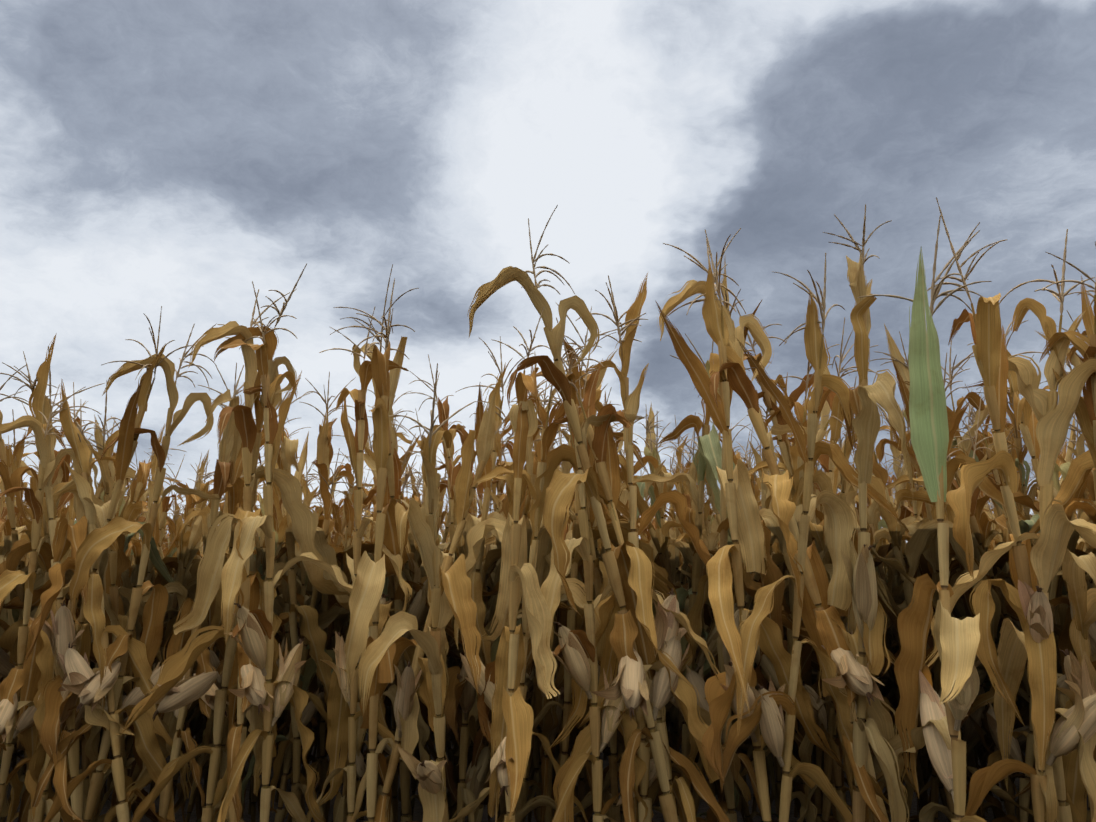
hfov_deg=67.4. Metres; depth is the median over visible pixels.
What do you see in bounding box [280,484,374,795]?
corn plant
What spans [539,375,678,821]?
corn plant
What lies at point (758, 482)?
corn plant
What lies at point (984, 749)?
corn plant
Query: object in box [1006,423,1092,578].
corn plant
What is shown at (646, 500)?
corn plant
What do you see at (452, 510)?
corn plant
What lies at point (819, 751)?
corn plant
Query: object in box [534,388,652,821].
corn plant
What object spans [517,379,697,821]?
corn plant
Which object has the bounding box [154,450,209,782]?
corn plant
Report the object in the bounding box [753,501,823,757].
corn plant
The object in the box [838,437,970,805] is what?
corn plant
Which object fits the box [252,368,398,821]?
corn plant
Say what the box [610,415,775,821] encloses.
corn plant
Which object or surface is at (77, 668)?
corn plant
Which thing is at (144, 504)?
corn plant
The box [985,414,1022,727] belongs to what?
corn plant
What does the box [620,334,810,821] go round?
corn plant
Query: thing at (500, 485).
corn plant
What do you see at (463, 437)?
corn plant
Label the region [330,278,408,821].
corn plant
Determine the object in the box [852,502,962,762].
corn plant
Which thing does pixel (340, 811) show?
corn plant
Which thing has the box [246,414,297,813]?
corn plant
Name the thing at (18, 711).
corn plant
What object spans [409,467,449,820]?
corn plant
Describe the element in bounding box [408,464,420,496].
corn plant
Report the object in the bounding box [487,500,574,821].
corn plant
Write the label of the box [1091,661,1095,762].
corn plant
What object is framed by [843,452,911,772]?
corn plant
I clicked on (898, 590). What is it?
corn plant
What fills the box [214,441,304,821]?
corn plant
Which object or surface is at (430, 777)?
corn plant
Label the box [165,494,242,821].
corn plant
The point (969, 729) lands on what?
corn plant
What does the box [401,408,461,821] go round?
corn plant
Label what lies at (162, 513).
corn plant
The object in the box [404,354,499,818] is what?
corn plant
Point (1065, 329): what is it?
corn plant
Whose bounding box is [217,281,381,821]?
corn plant
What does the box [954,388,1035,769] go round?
corn plant
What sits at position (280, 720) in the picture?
corn plant
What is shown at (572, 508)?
corn plant
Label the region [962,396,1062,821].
corn plant
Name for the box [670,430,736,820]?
corn plant
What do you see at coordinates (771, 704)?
corn plant
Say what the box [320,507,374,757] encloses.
corn plant
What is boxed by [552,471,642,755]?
corn plant
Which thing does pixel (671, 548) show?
corn plant
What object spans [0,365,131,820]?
corn plant
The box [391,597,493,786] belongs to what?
corn plant
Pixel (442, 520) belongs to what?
corn plant
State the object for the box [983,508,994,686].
corn plant
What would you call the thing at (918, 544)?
corn plant
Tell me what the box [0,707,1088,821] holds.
ground
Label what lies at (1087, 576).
corn plant
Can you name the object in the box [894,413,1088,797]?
corn plant
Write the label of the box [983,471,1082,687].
corn plant
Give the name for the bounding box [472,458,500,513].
corn plant
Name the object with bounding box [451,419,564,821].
corn plant
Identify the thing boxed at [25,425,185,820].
corn plant
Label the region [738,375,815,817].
corn plant
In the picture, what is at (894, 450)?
corn plant
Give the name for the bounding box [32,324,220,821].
corn plant
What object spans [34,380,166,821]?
corn plant
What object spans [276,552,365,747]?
corn plant
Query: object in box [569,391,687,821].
corn plant
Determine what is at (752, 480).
corn plant
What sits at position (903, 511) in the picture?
corn plant
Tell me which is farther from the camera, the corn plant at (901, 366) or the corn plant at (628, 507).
the corn plant at (628, 507)
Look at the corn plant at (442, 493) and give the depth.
5.93 m
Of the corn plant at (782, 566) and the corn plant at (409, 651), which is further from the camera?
the corn plant at (782, 566)
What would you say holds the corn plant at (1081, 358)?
on the ground
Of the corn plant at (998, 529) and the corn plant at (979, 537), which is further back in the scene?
the corn plant at (998, 529)
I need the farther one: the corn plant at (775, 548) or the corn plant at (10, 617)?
the corn plant at (775, 548)
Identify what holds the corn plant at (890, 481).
on the ground
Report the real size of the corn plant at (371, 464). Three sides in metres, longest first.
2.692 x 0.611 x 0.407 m
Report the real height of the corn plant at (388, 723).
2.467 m
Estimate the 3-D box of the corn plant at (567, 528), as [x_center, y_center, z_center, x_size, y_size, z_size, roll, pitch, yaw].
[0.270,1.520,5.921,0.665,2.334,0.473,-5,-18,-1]
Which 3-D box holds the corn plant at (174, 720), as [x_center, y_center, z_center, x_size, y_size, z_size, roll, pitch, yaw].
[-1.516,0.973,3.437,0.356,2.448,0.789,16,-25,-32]
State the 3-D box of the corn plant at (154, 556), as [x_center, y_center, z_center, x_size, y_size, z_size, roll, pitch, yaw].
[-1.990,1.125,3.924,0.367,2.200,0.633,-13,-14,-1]
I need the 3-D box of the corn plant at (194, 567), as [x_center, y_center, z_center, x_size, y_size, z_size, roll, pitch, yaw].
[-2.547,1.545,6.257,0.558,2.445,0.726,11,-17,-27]
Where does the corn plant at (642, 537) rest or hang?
on the ground
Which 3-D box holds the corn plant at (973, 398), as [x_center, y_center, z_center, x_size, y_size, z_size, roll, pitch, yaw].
[2.216,0.905,4.012,0.944,2.780,0.386,-4,-21,21]
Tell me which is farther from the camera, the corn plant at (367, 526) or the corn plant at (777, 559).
the corn plant at (367, 526)
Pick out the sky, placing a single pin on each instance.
(178, 156)
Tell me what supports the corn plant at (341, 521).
on the ground
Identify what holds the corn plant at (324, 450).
on the ground
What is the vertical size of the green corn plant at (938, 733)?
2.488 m
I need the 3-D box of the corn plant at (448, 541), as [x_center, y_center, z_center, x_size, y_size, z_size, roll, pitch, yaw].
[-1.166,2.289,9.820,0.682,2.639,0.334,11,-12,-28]
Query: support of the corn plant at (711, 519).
on the ground
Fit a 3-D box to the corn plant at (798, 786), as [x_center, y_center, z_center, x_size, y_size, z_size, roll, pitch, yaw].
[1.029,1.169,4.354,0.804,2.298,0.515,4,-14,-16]
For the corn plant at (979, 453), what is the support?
on the ground
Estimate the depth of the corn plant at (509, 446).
6.22 m
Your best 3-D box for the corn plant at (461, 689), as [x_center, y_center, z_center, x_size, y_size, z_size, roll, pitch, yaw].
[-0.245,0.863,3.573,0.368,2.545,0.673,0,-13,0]
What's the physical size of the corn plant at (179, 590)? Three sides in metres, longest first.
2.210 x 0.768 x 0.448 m
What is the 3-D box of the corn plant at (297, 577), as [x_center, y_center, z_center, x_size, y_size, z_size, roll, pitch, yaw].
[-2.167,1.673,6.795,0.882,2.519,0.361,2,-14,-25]
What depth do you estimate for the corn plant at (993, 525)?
7.27 m
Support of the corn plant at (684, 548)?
on the ground
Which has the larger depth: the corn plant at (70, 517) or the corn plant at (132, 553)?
the corn plant at (132, 553)
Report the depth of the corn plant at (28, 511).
5.45 m
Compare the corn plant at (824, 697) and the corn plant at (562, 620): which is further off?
the corn plant at (824, 697)
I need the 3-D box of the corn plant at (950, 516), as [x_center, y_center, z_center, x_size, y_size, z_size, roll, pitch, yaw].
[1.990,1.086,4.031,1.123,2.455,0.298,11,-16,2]
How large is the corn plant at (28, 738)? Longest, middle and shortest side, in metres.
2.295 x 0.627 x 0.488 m
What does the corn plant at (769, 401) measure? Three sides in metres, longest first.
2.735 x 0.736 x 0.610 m
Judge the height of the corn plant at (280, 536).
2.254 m
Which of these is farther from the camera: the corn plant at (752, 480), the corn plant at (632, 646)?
the corn plant at (752, 480)
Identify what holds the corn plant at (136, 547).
on the ground
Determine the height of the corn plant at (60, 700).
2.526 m
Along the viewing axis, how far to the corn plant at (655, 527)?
6.88 m
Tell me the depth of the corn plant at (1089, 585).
6.27 m
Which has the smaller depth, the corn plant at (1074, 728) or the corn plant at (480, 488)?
the corn plant at (1074, 728)
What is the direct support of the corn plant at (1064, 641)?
on the ground
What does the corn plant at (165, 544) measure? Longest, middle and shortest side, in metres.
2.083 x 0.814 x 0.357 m
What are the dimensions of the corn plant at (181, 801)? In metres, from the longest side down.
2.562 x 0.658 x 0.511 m
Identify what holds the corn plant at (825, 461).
on the ground
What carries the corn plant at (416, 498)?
on the ground
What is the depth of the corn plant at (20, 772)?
5.77 m
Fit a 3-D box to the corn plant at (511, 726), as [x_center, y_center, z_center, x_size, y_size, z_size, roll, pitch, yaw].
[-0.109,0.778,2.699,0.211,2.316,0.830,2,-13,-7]
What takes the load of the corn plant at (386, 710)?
on the ground
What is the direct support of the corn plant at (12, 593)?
on the ground
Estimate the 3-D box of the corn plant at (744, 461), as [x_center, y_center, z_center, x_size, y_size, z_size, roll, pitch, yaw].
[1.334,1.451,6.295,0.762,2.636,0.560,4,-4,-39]
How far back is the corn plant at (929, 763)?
5.21 m
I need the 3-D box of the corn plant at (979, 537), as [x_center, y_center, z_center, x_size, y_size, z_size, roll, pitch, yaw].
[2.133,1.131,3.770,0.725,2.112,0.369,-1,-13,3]
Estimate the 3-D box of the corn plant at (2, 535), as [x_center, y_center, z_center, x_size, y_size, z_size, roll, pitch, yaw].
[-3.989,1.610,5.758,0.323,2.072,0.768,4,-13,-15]
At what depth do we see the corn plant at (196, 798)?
4.65 m
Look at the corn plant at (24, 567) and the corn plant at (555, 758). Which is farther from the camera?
the corn plant at (24, 567)
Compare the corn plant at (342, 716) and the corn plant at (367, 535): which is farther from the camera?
the corn plant at (367, 535)
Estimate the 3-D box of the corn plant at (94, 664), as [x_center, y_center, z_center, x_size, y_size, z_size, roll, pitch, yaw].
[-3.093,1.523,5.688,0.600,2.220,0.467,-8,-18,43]
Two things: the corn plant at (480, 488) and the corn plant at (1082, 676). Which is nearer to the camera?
the corn plant at (1082, 676)
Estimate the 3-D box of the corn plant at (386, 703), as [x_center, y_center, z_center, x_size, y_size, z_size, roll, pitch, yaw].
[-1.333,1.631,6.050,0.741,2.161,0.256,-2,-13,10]
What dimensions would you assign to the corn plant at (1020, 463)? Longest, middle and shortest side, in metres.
2.663 x 1.002 x 0.439 m
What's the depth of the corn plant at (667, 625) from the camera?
2.85 m
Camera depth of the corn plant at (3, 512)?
5.53 m
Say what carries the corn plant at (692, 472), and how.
on the ground
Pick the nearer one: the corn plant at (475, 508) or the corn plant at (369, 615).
the corn plant at (369, 615)
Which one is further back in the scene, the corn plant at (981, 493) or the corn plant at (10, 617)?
the corn plant at (981, 493)
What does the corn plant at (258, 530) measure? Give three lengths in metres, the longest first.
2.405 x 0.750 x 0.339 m
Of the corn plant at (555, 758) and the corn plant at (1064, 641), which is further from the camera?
the corn plant at (555, 758)
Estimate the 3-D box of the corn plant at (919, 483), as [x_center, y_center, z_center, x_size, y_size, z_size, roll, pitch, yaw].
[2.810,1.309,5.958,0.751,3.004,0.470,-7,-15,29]
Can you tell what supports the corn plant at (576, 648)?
on the ground
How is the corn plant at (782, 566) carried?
on the ground
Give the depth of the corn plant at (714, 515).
7.31 m
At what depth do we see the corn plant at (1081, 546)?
7.44 m
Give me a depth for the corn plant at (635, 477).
6.96 m
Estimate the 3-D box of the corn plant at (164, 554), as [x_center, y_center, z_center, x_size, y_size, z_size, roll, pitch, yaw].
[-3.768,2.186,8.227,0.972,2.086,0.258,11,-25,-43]
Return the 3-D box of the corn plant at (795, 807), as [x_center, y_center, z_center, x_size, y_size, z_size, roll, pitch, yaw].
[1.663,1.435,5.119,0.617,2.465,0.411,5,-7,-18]
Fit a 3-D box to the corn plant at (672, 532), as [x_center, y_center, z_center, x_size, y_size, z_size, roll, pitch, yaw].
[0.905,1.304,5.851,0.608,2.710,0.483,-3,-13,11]
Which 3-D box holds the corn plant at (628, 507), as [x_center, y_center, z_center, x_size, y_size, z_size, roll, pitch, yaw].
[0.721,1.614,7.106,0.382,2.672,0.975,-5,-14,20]
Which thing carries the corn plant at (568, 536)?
on the ground
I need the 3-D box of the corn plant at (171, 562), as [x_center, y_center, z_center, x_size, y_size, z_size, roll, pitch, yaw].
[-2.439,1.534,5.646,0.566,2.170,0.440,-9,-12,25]
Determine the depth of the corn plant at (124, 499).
6.90 m
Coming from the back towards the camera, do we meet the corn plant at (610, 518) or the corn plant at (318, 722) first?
the corn plant at (318, 722)
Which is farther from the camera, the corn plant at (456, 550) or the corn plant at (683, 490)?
the corn plant at (456, 550)
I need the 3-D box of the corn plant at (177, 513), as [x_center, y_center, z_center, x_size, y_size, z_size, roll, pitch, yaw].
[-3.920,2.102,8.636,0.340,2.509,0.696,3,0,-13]
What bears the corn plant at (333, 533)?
on the ground
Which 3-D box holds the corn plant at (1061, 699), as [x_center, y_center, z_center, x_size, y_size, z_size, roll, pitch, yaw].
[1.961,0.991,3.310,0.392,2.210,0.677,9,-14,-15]
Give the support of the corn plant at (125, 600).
on the ground
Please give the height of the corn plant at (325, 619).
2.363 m
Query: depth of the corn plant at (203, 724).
6.30 m
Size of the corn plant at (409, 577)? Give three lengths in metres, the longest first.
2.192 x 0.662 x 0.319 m
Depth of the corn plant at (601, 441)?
2.74 m
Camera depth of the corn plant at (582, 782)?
3.93 m
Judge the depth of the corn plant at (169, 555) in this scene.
7.06 m
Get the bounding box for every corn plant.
[0,333,87,821]
[0,347,103,821]
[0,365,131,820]
[0,384,84,821]
[0,403,131,809]
[0,409,35,769]
[0,435,33,526]
[0,435,91,816]
[0,458,154,821]
[0,476,17,600]
[0,499,24,542]
[0,505,68,768]
[3,420,136,821]
[3,482,31,529]
[4,493,30,753]
[5,467,93,821]
[12,456,39,768]
[12,507,65,770]
[14,500,80,786]
[20,517,25,568]
[25,379,181,821]
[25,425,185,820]
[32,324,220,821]
[34,306,203,821]
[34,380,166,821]
[47,382,114,821]
[68,484,136,801]
[68,576,102,812]
[81,532,137,751]
[84,415,174,821]
[92,449,256,821]
[96,449,152,583]
[96,455,184,814]
[98,502,174,748]
[100,423,180,745]
[100,490,148,738]
[103,365,243,821]
[103,416,141,814]
[109,451,213,821]
[120,490,160,662]
[121,263,350,821]
[125,493,176,749]
[129,477,147,577]
[130,450,201,729]
[132,476,151,586]
[142,505,261,809]
[146,488,198,743]
[149,453,213,794]
[152,460,223,664]
[152,478,206,777]
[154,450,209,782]
[155,542,174,579]
[164,538,168,549]
[165,460,291,818]
[165,492,184,577]
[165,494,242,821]
[166,427,317,820]
[169,466,257,761]
[183,546,227,759]
[185,473,314,821]
[187,431,337,821]
[188,289,289,821]
[188,479,249,779]
[190,363,273,821]
[194,510,284,761]
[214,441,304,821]
[214,448,367,821]
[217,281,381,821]
[222,424,286,821]
[236,548,284,712]
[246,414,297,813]
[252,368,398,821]
[256,506,260,536]
[259,468,374,765]
[260,438,312,720]
[271,457,319,821]
[274,372,355,821]
[275,451,373,812]
[276,466,365,765]
[276,492,342,783]
[276,495,346,773]
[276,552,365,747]
[278,477,371,719]
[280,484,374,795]
[281,516,340,734]
[283,465,319,603]
[288,508,345,762]
[297,414,419,803]
[306,307,411,821]
[314,517,349,743]
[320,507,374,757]
[325,507,390,756]
[327,455,422,821]
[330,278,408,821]
[331,449,372,617]
[333,389,428,821]
[333,410,463,814]
[339,264,469,821]
[340,469,422,781]
[348,479,390,722]
[350,390,516,821]
[358,363,475,821]
[359,396,412,819]
[360,434,425,821]
[362,485,375,554]
[363,502,492,752]
[384,390,503,819]
[385,463,446,719]
[385,466,425,709]
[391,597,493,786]
[394,467,423,766]
[398,449,459,800]
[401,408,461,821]
[401,467,416,594]
[403,510,453,764]
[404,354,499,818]
[407,474,423,793]
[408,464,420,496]
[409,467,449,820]
[416,421,494,821]
[440,506,458,751]
[442,496,449,551]
[443,336,532,821]
[443,474,461,668]
[448,363,572,815]
[449,345,650,821]
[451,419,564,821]
[452,303,627,821]
[452,465,524,751]
[456,405,568,821]
[457,459,498,601]
[458,482,504,766]
[467,205,750,821]
[469,495,474,515]
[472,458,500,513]
[474,492,488,588]
[481,307,559,821]
[481,422,541,821]
[482,435,563,821]
[483,355,571,821]
[486,428,512,623]
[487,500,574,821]
[488,365,585,813]
[499,427,554,781]
[502,349,687,821]
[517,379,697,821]
[528,424,609,821]
[530,318,719,821]
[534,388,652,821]
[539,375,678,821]
[546,353,719,821]
[548,273,730,821]
[552,387,637,821]
[552,425,616,796]
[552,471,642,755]
[563,524,569,702]
[565,518,619,786]
[567,426,624,749]
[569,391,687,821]
[597,438,644,678]
[606,488,671,788]
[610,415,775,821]
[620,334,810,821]
[622,486,639,522]
[628,405,693,795]
[633,416,678,806]
[634,415,750,815]
[636,456,649,526]
[636,501,651,540]
[646,446,683,551]
[650,419,713,747]
[652,367,830,816]
[655,230,840,821]
[657,228,907,821]
[664,454,691,728]
[664,507,685,730]
[666,431,697,762]
[668,452,705,730]
[668,489,675,732]
[669,497,705,577]
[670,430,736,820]
[673,516,683,540]
[674,412,744,821]
[680,262,784,821]
[698,413,823,815]
[702,488,781,768]
[703,431,832,821]
[703,496,746,745]
[704,490,719,547]
[706,425,792,795]
[710,457,778,778]
[712,432,761,614]
[715,424,852,812]
[720,253,909,821]
[733,344,908,821]
[734,449,797,739]
[735,303,936,821]
[737,427,760,783]
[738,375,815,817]
[746,435,778,764]
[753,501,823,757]
[760,474,815,763]
[764,387,910,821]
[768,469,823,821]
[770,462,854,816]
[771,543,815,763]
[772,439,898,821]
[774,422,852,793]
[783,317,897,821]
[783,421,848,814]
[784,376,884,821]
[797,444,881,814]
[811,429,1033,821]
[811,471,838,799]
[818,204,913,821]
[831,409,967,809]
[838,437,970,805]
[838,453,968,821]
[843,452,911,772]
[846,395,1054,821]
[849,456,962,774]
[851,466,895,722]
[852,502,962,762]
[858,215,991,821]
[870,324,1016,819]
[874,408,976,759]
[875,441,922,818]
[879,407,978,769]
[882,452,897,543]
[884,353,1028,821]
[884,474,1001,817]
[886,476,907,573]
[888,440,1003,800]
[892,463,932,821]
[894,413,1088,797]
[900,455,1002,817]
[901,341,1057,817]
[907,427,987,813]
[914,436,1062,820]
[925,229,1095,821]
[927,197,1083,821]
[951,469,1023,773]
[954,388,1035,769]
[955,405,1055,729]
[962,355,1088,797]
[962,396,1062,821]
[965,384,1023,762]
[968,301,1078,668]
[970,416,1092,821]
[979,491,1009,568]
[980,494,1024,752]
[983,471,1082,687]
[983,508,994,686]
[984,418,1023,796]
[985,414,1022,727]
[986,500,1022,726]
[987,427,1032,821]
[1005,276,1095,802]
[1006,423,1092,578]
[1029,372,1095,663]
[1032,421,1075,585]
[1035,242,1095,821]
[1039,252,1095,821]
[1043,359,1092,583]
[1056,311,1079,344]
[1066,445,1089,497]
[1069,348,1083,362]
[1076,501,1090,550]
[1077,538,1091,579]
[1080,512,1089,521]
[1087,579,1092,589]
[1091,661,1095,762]
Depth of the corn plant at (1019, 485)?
5.34 m
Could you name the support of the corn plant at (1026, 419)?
on the ground
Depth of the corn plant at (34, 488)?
4.08 m
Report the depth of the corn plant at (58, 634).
3.26 m
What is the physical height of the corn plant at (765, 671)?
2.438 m
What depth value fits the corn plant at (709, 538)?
5.85 m
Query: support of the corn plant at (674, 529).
on the ground
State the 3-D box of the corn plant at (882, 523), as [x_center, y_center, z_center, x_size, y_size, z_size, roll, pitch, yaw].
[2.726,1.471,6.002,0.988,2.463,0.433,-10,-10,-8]
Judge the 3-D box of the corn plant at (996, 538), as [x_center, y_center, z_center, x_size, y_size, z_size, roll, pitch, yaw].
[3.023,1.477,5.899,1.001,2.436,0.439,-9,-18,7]
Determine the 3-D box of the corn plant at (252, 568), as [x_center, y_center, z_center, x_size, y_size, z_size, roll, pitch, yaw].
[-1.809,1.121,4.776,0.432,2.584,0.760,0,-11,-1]
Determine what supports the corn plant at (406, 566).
on the ground
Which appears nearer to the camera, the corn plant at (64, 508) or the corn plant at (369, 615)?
the corn plant at (369, 615)
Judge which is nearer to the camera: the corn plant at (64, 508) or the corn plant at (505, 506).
the corn plant at (505, 506)
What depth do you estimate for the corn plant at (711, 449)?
3.13 m
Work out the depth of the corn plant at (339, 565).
6.42 m
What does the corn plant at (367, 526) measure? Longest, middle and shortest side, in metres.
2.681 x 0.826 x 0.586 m
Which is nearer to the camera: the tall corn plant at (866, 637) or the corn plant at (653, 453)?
the tall corn plant at (866, 637)
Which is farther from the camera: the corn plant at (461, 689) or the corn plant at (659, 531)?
the corn plant at (659, 531)
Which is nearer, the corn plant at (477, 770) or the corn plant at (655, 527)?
the corn plant at (477, 770)
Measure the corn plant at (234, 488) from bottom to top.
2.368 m
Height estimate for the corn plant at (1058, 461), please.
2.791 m
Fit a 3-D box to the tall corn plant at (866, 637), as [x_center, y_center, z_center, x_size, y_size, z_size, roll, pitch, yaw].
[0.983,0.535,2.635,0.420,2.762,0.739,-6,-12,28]
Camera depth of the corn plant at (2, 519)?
5.20 m
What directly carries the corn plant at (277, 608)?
on the ground
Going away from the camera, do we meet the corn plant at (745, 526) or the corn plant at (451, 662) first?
the corn plant at (745, 526)
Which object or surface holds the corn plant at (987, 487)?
on the ground
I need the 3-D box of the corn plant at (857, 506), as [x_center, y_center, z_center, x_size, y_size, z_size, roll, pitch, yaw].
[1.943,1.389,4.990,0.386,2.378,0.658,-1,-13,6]
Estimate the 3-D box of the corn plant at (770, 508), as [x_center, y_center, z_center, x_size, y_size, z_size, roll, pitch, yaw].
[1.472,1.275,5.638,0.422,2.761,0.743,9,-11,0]
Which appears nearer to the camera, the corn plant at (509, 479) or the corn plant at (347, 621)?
the corn plant at (509, 479)
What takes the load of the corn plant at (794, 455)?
on the ground
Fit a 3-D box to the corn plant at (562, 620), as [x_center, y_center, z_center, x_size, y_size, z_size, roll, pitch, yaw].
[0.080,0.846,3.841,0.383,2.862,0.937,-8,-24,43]
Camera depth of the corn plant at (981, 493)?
7.83 m
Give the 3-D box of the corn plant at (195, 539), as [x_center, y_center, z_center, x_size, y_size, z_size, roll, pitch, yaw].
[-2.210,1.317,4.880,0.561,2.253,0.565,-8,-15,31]
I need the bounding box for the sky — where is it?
[0,0,1095,543]
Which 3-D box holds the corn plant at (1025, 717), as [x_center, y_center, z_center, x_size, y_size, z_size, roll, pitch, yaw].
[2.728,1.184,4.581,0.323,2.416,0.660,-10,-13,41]
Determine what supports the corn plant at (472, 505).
on the ground
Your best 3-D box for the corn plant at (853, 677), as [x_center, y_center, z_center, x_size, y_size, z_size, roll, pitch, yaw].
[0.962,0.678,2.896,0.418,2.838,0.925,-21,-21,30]
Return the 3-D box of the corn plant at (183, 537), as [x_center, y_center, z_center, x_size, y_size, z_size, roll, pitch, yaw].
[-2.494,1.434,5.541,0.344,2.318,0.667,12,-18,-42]
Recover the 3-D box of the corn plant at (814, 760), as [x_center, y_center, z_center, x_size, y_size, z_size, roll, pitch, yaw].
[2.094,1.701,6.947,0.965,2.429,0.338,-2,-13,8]
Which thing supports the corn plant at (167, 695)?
on the ground
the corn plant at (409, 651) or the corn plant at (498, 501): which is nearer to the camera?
the corn plant at (409, 651)
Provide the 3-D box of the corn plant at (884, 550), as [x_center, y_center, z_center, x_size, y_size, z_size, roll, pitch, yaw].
[1.963,1.035,4.495,1.140,2.595,0.303,11,-13,-6]
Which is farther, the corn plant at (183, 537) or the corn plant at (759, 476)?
the corn plant at (759, 476)
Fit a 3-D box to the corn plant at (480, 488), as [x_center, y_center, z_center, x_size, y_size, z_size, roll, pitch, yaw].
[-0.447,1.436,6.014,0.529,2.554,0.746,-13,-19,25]
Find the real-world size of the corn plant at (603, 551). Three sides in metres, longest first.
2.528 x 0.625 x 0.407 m
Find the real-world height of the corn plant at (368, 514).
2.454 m
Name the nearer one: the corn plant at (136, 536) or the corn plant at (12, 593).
the corn plant at (12, 593)
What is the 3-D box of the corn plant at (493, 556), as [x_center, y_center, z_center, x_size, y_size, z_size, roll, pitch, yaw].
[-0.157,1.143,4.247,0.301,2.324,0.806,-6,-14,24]
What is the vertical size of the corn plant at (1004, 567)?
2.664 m
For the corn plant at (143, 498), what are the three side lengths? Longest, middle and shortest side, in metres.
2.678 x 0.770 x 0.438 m
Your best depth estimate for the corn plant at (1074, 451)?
5.01 m
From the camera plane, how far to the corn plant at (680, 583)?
8.02 m
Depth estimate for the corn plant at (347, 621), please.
6.87 m
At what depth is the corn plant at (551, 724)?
3.52 m
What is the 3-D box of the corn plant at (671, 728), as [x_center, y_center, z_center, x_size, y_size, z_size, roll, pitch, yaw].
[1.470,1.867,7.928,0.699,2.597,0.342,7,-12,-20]
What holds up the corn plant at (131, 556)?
on the ground
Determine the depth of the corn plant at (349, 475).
5.51 m
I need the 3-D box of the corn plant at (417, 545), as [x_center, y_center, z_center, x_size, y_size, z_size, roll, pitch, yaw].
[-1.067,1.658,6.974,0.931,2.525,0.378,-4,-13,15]
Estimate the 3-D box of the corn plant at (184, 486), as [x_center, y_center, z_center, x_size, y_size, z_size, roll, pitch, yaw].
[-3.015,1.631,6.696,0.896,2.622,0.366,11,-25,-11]
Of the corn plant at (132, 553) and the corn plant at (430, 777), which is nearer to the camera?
the corn plant at (430, 777)
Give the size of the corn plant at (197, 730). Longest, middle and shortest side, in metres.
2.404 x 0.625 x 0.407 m
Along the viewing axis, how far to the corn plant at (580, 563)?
5.67 m
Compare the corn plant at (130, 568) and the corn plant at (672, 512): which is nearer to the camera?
the corn plant at (130, 568)
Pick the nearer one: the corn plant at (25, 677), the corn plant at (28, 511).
the corn plant at (25, 677)
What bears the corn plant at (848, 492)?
on the ground
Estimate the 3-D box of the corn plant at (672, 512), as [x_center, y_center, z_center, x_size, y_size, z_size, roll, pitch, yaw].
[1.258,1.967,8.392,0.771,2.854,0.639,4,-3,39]
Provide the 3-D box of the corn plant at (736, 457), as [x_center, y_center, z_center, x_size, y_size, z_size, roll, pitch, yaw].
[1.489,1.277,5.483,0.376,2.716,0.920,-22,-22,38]
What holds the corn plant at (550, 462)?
on the ground
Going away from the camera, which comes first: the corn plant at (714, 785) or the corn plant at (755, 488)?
the corn plant at (714, 785)
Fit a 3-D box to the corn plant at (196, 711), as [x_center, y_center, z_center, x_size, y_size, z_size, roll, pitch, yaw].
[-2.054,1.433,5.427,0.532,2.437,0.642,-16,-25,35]
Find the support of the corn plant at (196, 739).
on the ground
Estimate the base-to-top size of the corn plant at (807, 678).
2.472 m
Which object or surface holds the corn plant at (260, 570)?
on the ground
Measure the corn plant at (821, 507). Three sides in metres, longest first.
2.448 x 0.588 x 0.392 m
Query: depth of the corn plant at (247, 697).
3.11 m
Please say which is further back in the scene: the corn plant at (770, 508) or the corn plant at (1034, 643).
the corn plant at (770, 508)
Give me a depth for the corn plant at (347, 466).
7.96 m
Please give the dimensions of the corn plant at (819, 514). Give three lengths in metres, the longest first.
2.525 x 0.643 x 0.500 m
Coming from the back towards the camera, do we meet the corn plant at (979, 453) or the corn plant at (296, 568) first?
the corn plant at (296, 568)
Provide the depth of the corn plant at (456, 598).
2.95 m
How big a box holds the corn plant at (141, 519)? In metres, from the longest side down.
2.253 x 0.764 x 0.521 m
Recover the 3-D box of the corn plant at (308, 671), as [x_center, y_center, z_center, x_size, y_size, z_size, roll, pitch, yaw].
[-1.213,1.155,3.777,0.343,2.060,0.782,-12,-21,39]
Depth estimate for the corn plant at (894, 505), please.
8.68 m
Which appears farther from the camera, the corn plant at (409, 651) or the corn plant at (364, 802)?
the corn plant at (364, 802)
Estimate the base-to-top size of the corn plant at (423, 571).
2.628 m
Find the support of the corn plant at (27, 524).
on the ground
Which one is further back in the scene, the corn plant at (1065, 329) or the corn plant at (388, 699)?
the corn plant at (388, 699)
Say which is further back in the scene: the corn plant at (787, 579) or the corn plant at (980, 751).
the corn plant at (787, 579)
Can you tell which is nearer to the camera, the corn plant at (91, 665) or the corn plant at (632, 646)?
the corn plant at (632, 646)
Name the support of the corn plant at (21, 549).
on the ground
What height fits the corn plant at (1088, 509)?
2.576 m
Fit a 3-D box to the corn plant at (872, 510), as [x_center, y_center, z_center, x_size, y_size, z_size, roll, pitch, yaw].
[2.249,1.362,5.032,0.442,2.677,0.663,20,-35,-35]
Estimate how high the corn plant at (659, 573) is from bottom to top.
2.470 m
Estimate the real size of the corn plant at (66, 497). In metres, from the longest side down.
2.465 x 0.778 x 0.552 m
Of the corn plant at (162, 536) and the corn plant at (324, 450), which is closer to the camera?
the corn plant at (324, 450)
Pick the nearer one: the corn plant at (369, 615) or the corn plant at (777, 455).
the corn plant at (369, 615)
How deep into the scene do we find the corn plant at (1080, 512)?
4.81 m
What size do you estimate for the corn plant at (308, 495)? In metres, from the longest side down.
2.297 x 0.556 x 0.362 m
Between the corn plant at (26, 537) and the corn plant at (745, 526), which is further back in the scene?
the corn plant at (26, 537)
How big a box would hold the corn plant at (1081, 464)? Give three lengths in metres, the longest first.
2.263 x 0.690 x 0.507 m
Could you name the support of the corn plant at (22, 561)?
on the ground

